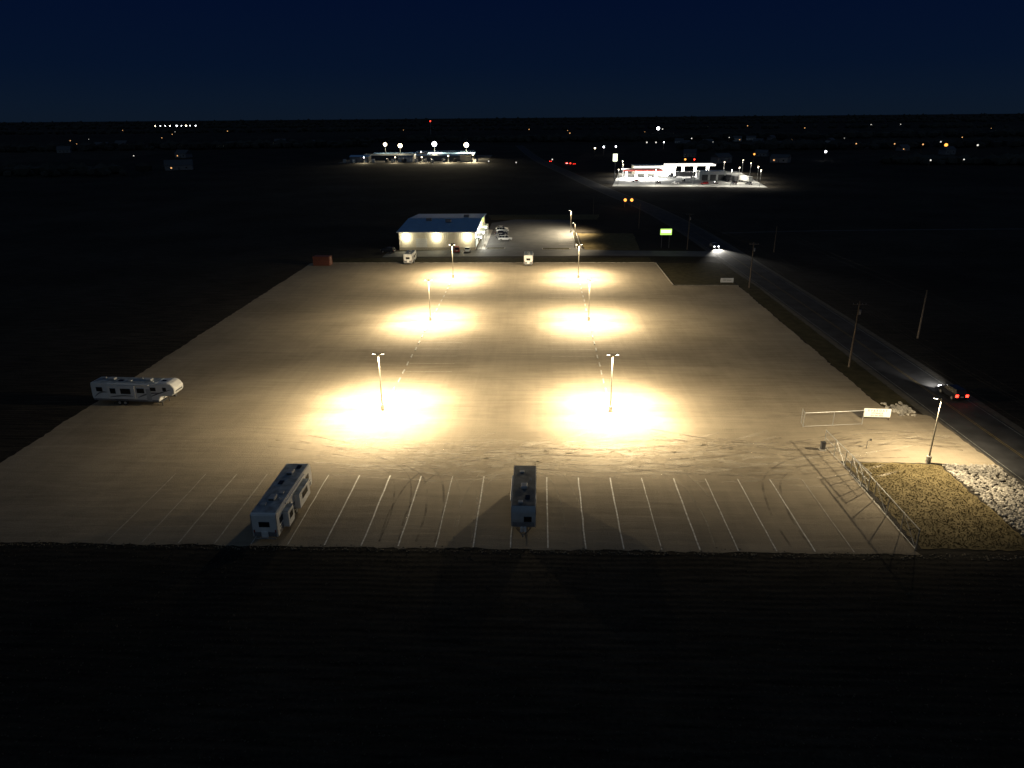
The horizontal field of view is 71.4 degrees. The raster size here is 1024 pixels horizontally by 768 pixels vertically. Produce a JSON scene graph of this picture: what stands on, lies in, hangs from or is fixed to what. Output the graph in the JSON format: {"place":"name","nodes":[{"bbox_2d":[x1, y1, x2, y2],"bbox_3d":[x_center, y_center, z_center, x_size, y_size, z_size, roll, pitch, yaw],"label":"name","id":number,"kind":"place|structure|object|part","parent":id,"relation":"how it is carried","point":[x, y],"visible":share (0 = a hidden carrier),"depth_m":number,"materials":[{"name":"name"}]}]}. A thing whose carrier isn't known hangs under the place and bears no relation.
{"place":"outdoors","nodes":[
{"label":"outdoors","id":0,"kind":"place"},
{"bbox_2d":[57,150,71,152],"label":"walls","id":1,"kind":"structure","parent":0,"point":[65,151],"depth_m":936.40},
{"bbox_2d":[56,146,71,149],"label":"roof","id":2,"kind":"structure","parent":1,"relation":"on","point":[63,148],"depth_m":937.58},
{"bbox_2d":[114,140,128,143],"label":"roof","id":3,"kind":"structure","parent":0,"point":[121,141],"depth_m":1130.72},
{"bbox_2d":[164,165,193,169],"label":"walls","id":4,"kind":"structure","parent":0,"point":[183,167],"depth_m":598.84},
{"bbox_2d":[163,159,192,165],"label":"roof","id":5,"kind":"structure","parent":4,"relation":"on","point":[178,162],"depth_m":599.56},
{"bbox_2d":[175,153,191,157],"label":"walls","id":6,"kind":"structure","parent":0,"point":[189,155],"depth_m":789.70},
{"bbox_2d":[174,150,191,153],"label":"roof","id":7,"kind":"structure","parent":6,"relation":"on","point":[182,152],"depth_m":789.87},
{"bbox_2d":[399,216,484,249],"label":"walls","id":8,"kind":"structure","parent":0,"point":[448,238],"depth_m":227.48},
{"bbox_2d":[416,240,426,246],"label":"overhead door","id":9,"kind":"structure","parent":8,"relation":"attached to","point":[422,243],"depth_m":228.02,"materials":[{"name":"white metal"}]},
{"bbox_2d":[400,247,474,249],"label":"base wainscot","id":10,"kind":"object","parent":8,"relation":"attached to","point":[429,248],"visible":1,"depth_m":228.47,"materials":[{"name":"brown metal"}]},
{"bbox_2d":[397,214,485,231],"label":"roof","id":11,"kind":"structure","parent":8,"relation":"on","point":[434,224],"depth_m":238.13,"materials":[{"name":"blue metal"}]},
{"bbox_2d":[408,218,446,218],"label":"ridge cap","id":12,"kind":"object","parent":11,"relation":"on","point":[425,218],"visible":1,"depth_m":246.63,"materials":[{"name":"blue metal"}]},
{"bbox_2d":[396,232,476,232],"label":"eave fascia","id":13,"kind":"structure","parent":11,"relation":"attached to","point":[436,232],"depth_m":225.90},
{"bbox_2d":[476,224,487,237],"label":"awning","id":14,"kind":"object","parent":8,"relation":"attached to","point":[482,231],"visible":1,"depth_m":241.47,"materials":[{"name":"white metal"}]},
{"bbox_2d":[477,229,492,248],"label":"sidewalk","id":15,"kind":"structure","parent":0,"point":[489,231],"depth_m":245.18,"materials":[{"name":"concrete"}]},
{"bbox_2d":[0,114,1023,767],"bbox_3d":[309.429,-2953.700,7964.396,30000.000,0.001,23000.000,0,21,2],"label":"ground","id":16,"kind":"structure","parent":0,"point":[132,274],"depth_m":65.85,"materials":[{"name":"soil"}]},
{"bbox_2d":[340,142,491,162],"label":"industrial yard","id":17,"kind":"structure","parent":16,"relation":"on","point":[448,156],"depth_m":698.85,"materials":[{"name":"blue metal"}]},
{"bbox_2d":[332,257,651,262],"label":"grass strip","id":18,"kind":"object","parent":16,"relation":"on","point":[565,259],"depth_m":212.05,"materials":[{"name":"green plant"}]},
{"bbox_2d":[0,263,1002,554],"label":"gravel parking lot","id":19,"kind":"structure","parent":16,"relation":"on","point":[276,379],"depth_m":97.36,"materials":[{"name":"beige gravel"}]},
{"bbox_2d":[90,377,182,404],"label":"fifth wheel camper","id":20,"kind":"object","parent":19,"relation":"on","point":[123,390],"visible":1,"depth_m":105.70,"materials":[{"name":"metal"}]},
{"bbox_2d":[120,389,129,393],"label":"window glass","id":21,"kind":"structure","parent":20,"relation":"in","point":[123,391],"depth_m":105.39,"materials":[{"name":"black glass"}]},
{"bbox_2d":[145,389,151,400],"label":"entry door","id":22,"kind":"structure","parent":20,"relation":"in","point":[148,392],"depth_m":105.49,"materials":[{"name":"grey metal"}]},
{"bbox_2d":[249,463,311,538],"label":"motorhome trailer","id":23,"kind":"object","parent":19,"relation":"on","point":[279,504],"visible":1,"depth_m":73.48,"materials":[{"name":"metal"}]},
{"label":"rear window","id":24,"kind":"part","parent":23,"relation":"part of","materials":[{"name":"black glass"}]},
{"bbox_2d":[313,255,332,265],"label":"storage container","id":25,"kind":"object","parent":19,"relation":"on","point":[322,260],"visible":1,"depth_m":205.12,"materials":[{"name":"red metal"}]},
{"bbox_2d":[372,353,384,410],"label":"parking lot light pole","id":26,"kind":"object","parent":19,"relation":"on","point":[381,404],"visible":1,"depth_m":102.71,"materials":[{"name":"metal"}]},
{"bbox_2d":[403,250,415,264],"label":"camper","id":27,"kind":"object","parent":19,"relation":"on","point":[409,256],"visible":1,"depth_m":205.83,"materials":[{"name":"metal"}]},
{"bbox_2d":[424,279,432,320],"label":"parking lot light pole","id":28,"kind":"object","parent":19,"relation":"on","point":[430,317],"visible":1,"depth_m":148.19,"materials":[{"name":"metal"}]},
{"bbox_2d":[106,297,853,551],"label":"parking stall markings","id":29,"kind":"object","parent":19,"relation":"on","point":[481,495],"visible":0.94,"depth_m":77.14,"materials":[{"name":"paint"}]},
{"bbox_2d":[387,284,608,401],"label":"wheel stops","id":30,"kind":"object","parent":19,"relation":"on","point":[434,314],"visible":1,"depth_m":129.84,"materials":[{"name":"concrete"}]},
{"bbox_2d":[510,465,535,536],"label":"travel trailer","id":31,"kind":"object","parent":19,"relation":"on","point":[523,499],"visible":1,"depth_m":73.86,"materials":[{"name":"grey"}]},
{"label":"front window","id":32,"kind":"part","parent":31,"relation":"part of","materials":[{"name":"black glass"}]},
{"bbox_2d":[524,251,533,265],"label":"camper","id":33,"kind":"object","parent":19,"relation":"on","point":[528,257],"visible":1,"depth_m":202.28,"materials":[{"name":"metal"}]},
{"bbox_2d":[372,262,737,285],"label":"concrete kerb","id":34,"kind":"structure","parent":19,"relation":"on","point":[562,262],"depth_m":206.96,"materials":[{"name":"grey concrete"}]},
{"bbox_2d":[586,279,593,320],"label":"parking lot light pole","id":35,"kind":"object","parent":19,"relation":"on","point":[588,317],"visible":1,"depth_m":146.87,"materials":[{"name":"metal"}]},
{"bbox_2d":[607,354,618,411],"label":"parking lot light pole","id":36,"kind":"object","parent":19,"relation":"on","point":[610,408],"visible":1,"depth_m":101.46,"materials":[{"name":"metal"}]},
{"bbox_2d":[344,430,916,530],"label":"tyre tracks","id":37,"kind":"object","parent":19,"relation":"on","point":[630,455],"visible":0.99,"depth_m":89.10,"materials":[{"name":"beige"}]},
{"bbox_2d":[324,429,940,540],"bbox_3d":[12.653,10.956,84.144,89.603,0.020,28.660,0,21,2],"label":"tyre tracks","id":38,"kind":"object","parent":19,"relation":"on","point":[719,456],"visible":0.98,"depth_m":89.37,"materials":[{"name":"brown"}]},
{"bbox_2d":[819,441,825,450],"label":"gate operator box","id":39,"kind":"object","parent":19,"relation":"on","point":[822,445],"visible":1,"depth_m":90.09,"materials":[{"name":"metal"}]},
{"bbox_2d":[803,410,864,426],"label":"chain link fence","id":40,"kind":"object","parent":19,"relation":"on","point":[834,415],"visible":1,"depth_m":96.96,"materials":[{"name":"metal"}]},
{"bbox_2d":[863,408,891,419],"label":"storage sign board","id":41,"kind":"object","parent":19,"relation":"on","point":[871,412],"visible":1,"depth_m":98.70,"materials":[{"name":"white wood"}]},
{"bbox_2d":[850,457,919,549],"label":"chain link fence","id":42,"kind":"object","parent":19,"relation":"on","point":[860,484],"visible":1,"depth_m":75.31,"materials":[{"name":"metal"}]},
{"bbox_2d":[880,401,915,415],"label":"rock pile","id":43,"kind":"object","parent":19,"relation":"on","point":[902,410],"visible":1,"depth_m":102.18,"materials":[{"name":"stone"}]},
{"bbox_2d":[925,397,942,463],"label":"parking lot light pole","id":44,"kind":"object","parent":19,"relation":"on","point":[928,459],"visible":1,"depth_m":85.76,"materials":[{"name":"metal"}]},
{"bbox_2d":[942,463,1023,534],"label":"rip rap rocks","id":45,"kind":"object","parent":19,"relation":"on","point":[967,479],"visible":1,"depth_m":80.65,"materials":[{"name":"stone"}]},
{"bbox_2d":[0,122,1023,176],"bbox_3d":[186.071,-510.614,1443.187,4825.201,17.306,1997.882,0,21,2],"label":"distant tree row","id":46,"kind":"object","parent":16,"relation":"on","point":[8,168],"visible":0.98,"depth_m":1023.97,"materials":[{"name":"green plant"}]},
{"bbox_2d":[0,540,1023,560],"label":"gravel edge debris","id":47,"kind":"object","parent":16,"relation":"on","point":[517,548],"visible":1,"depth_m":69.88,"materials":[{"name":"stone"}]},
{"bbox_2d":[0,113,1023,129],"bbox_3d":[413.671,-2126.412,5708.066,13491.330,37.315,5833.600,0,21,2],"label":"horizon woodland","id":48,"kind":"object","parent":16,"relation":"on","point":[923,117],"visible":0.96,"depth_m":4479.58,"materials":[{"name":"plant"}]},
{"bbox_2d":[383,249,717,256],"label":"access drive","id":49,"kind":"structure","parent":16,"relation":"on","point":[448,253],"depth_m":221.11,"materials":[{"name":"concrete"}]},
{"bbox_2d":[380,247,395,252],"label":"parked suv","id":50,"kind":"object","parent":49,"relation":"on","point":[390,249],"visible":1,"depth_m":223.66,"materials":[{"name":"paint"}]},
{"bbox_2d":[454,246,459,252],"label":"red car","id":51,"kind":"object","parent":49,"relation":"on","point":[456,248],"visible":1,"depth_m":222.69,"materials":[{"name":"paint"}]},
{"bbox_2d":[464,247,470,252],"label":"white car","id":52,"kind":"object","parent":49,"relation":"on","point":[467,249],"visible":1,"depth_m":223.44,"materials":[{"name":"paint"}]},
{"bbox_2d":[660,228,671,247],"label":"illuminated pylon sign","id":53,"kind":"object","parent":16,"relation":"on","point":[665,231],"visible":1,"depth_m":226.59,"materials":[{"name":"green"}]},
{"bbox_2d":[613,154,765,186],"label":"gas station","id":54,"kind":"object","parent":16,"relation":"on","point":[643,172],"visible":0.87,"depth_m":464.98,"materials":[{"name":"concrete"}]},
{"bbox_2d":[668,171,695,177],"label":"semi truck","id":55,"kind":"object","parent":54,"relation":"on","point":[682,174],"visible":1,"depth_m":481.66,"materials":[{"name":"paint"}]},
{"bbox_2d":[702,175,707,180],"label":"bay door","id":56,"kind":"structure","parent":54,"relation":"in","point":[704,177],"depth_m":460.60,"materials":[{"name":"grey metal"}]},
{"bbox_2d":[710,175,715,179],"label":"bay door","id":57,"kind":"structure","parent":54,"relation":"in","point":[712,177],"depth_m":460.37,"materials":[{"name":"grey metal"}]},
{"bbox_2d":[723,174,738,181],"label":"semi truck","id":58,"kind":"object","parent":54,"relation":"on","point":[728,177],"visible":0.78,"depth_m":449.27,"materials":[{"name":"paint"}]},
{"bbox_2d":[738,175,752,182],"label":"semi truck","id":59,"kind":"object","parent":54,"relation":"on","point":[742,178],"visible":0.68,"depth_m":441.91,"materials":[{"name":"paint"}]},
{"bbox_2d":[683,153,696,156],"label":"walls","id":60,"kind":"structure","parent":16,"relation":"on","point":[688,154],"depth_m":719.78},
{"bbox_2d":[683,149,696,152],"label":"roof","id":61,"kind":"structure","parent":60,"relation":"on","point":[690,151],"depth_m":720.56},
{"bbox_2d":[686,214,693,249],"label":"utility pole","id":62,"kind":"object","parent":16,"relation":"on","point":[688,228],"visible":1,"depth_m":223.63,"materials":[{"name":"brown wood"}]},
{"bbox_2d":[657,263,735,284],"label":"grass corner","id":63,"kind":"object","parent":16,"relation":"on","point":[694,273],"depth_m":191.28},
{"bbox_2d":[720,278,733,283],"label":"roadside notice board","id":64,"kind":"object","parent":63,"relation":"on","point":[727,279],"visible":1,"depth_m":178.97,"materials":[{"name":"white wood"}]},
{"bbox_2d":[710,157,731,162],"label":"walls","id":65,"kind":"structure","parent":16,"relation":"on","point":[716,160],"depth_m":625.67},
{"bbox_2d":[711,153,731,157],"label":"roof","id":66,"kind":"structure","parent":65,"relation":"on","point":[718,155],"depth_m":625.64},
{"bbox_2d":[770,158,790,162],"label":"walls","id":67,"kind":"structure","parent":16,"relation":"on","point":[787,160],"depth_m":625.53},
{"bbox_2d":[770,154,791,157],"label":"roof","id":68,"kind":"structure","parent":67,"relation":"on","point":[780,156],"depth_m":626.30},
{"bbox_2d":[713,263,911,405],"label":"grass verge","id":69,"kind":"object","parent":16,"relation":"on","point":[871,386],"depth_m":129.52,"materials":[{"name":"green plant"}]},
{"bbox_2d":[748,242,758,287],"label":"utility pole","id":70,"kind":"object","parent":69,"relation":"on","point":[753,244],"visible":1,"depth_m":172.81,"materials":[{"name":"brown wood"}]},
{"bbox_2d":[848,301,866,366],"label":"utility pole","id":71,"kind":"object","parent":69,"relation":"on","point":[858,313],"visible":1,"depth_m":117.66,"materials":[{"name":"brown wood"}]},
{"bbox_2d":[824,430,871,490],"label":"sliding gate","id":72,"kind":"structure","parent":16,"relation":"on","point":[835,446],"depth_m":85.21,"materials":[{"name":"metal"}]},
{"bbox_2d":[917,290,927,337],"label":"utility pole","id":73,"kind":"object","parent":16,"relation":"on","point":[922,315],"visible":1,"depth_m":133.38,"materials":[{"name":"brown wood"}]},
{"bbox_2d":[846,462,1023,550],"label":"grass patch","id":74,"kind":"object","parent":16,"relation":"on","point":[948,536],"visible":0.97,"depth_m":76.49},
{"bbox_2d":[852,463,1023,548],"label":"grass tufts","id":75,"kind":"object","parent":74,"relation":"on","point":[954,504],"visible":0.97,"depth_m":77.14,"materials":[{"name":"green plant"}]},
{"bbox_2d":[0,0,1023,121],"label":"sky","id":76,"kind":"structure","parent":0,"point":[61,60],"materials":[{"name":"blue"}]},
{"bbox_2d":[479,219,582,250],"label":"customer parking pavement","id":77,"kind":"structure","parent":0,"point":[532,235],"depth_m":253.18,"materials":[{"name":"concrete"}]},
{"bbox_2d":[496,227,508,231],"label":"silver car","id":78,"kind":"object","parent":77,"relation":"on","point":[501,229],"visible":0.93,"depth_m":261.81,"materials":[{"name":"paint"}]},
{"bbox_2d":[498,235,511,240],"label":"white suv","id":79,"kind":"object","parent":77,"relation":"on","point":[502,237],"visible":1,"depth_m":243.99,"materials":[{"name":"paint"}]},
{"bbox_2d":[486,232,580,249],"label":"kerbed grass island","id":80,"kind":"structure","parent":0,"point":[576,239],"depth_m":231.21,"materials":[{"name":"concrete"}]},
{"bbox_2d":[489,214,598,219],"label":"lawn","id":81,"kind":"structure","parent":0,"point":[544,217],"depth_m":300.51,"materials":[{"name":"green plant"}]},
{"bbox_2d":[578,233,639,249],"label":"lawn","id":82,"kind":"structure","parent":0,"point":[608,241],"depth_m":241.44,"materials":[{"name":"green plant"}]},
{"bbox_2d":[752,138,764,140],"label":"roof","id":83,"kind":"structure","parent":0,"point":[757,139],"depth_m":1046.16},
{"bbox_2d":[754,153,768,155],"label":"walls","id":84,"kind":"structure","parent":0,"point":[766,154],"depth_m":722.29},
{"bbox_2d":[754,150,768,152],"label":"roof","id":85,"kind":"structure","parent":84,"relation":"on","point":[761,151],"depth_m":722.78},
{"bbox_2d":[515,145,1023,489],"bbox_3d":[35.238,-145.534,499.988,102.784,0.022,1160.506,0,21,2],"label":"asphalt road","id":86,"kind":"structure","parent":0,"point":[995,437],"depth_m":125.94,"materials":[{"name":"grey asphalt"}]},
{"bbox_2d":[709,242,718,247],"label":"oncoming car","id":87,"kind":"object","parent":86,"relation":"on","point":[714,244],"visible":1,"depth_m":227.85,"materials":[{"name":"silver metal"}]},
{"bbox_2d":[938,385,968,399],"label":"suv with tail lights","id":88,"kind":"object","parent":86,"relation":"on","point":[953,392],"visible":1,"depth_m":105.58,"materials":[{"name":"paint"}]},
{"bbox_2d":[895,147,909,150],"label":"walls","id":89,"kind":"structure","parent":0,"point":[902,148],"depth_m":805.46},
{"bbox_2d":[896,144,909,146],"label":"roof","id":90,"kind":"structure","parent":89,"relation":"on","point":[903,145],"depth_m":805.75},
{"bbox_2d":[938,149,955,154],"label":"walls","id":91,"kind":"structure","parent":0,"point":[943,152],"depth_m":724.97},
{"bbox_2d":[940,146,955,149],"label":"roof","id":92,"kind":"structure","parent":91,"relation":"on","point":[947,148],"depth_m":725.00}
]}

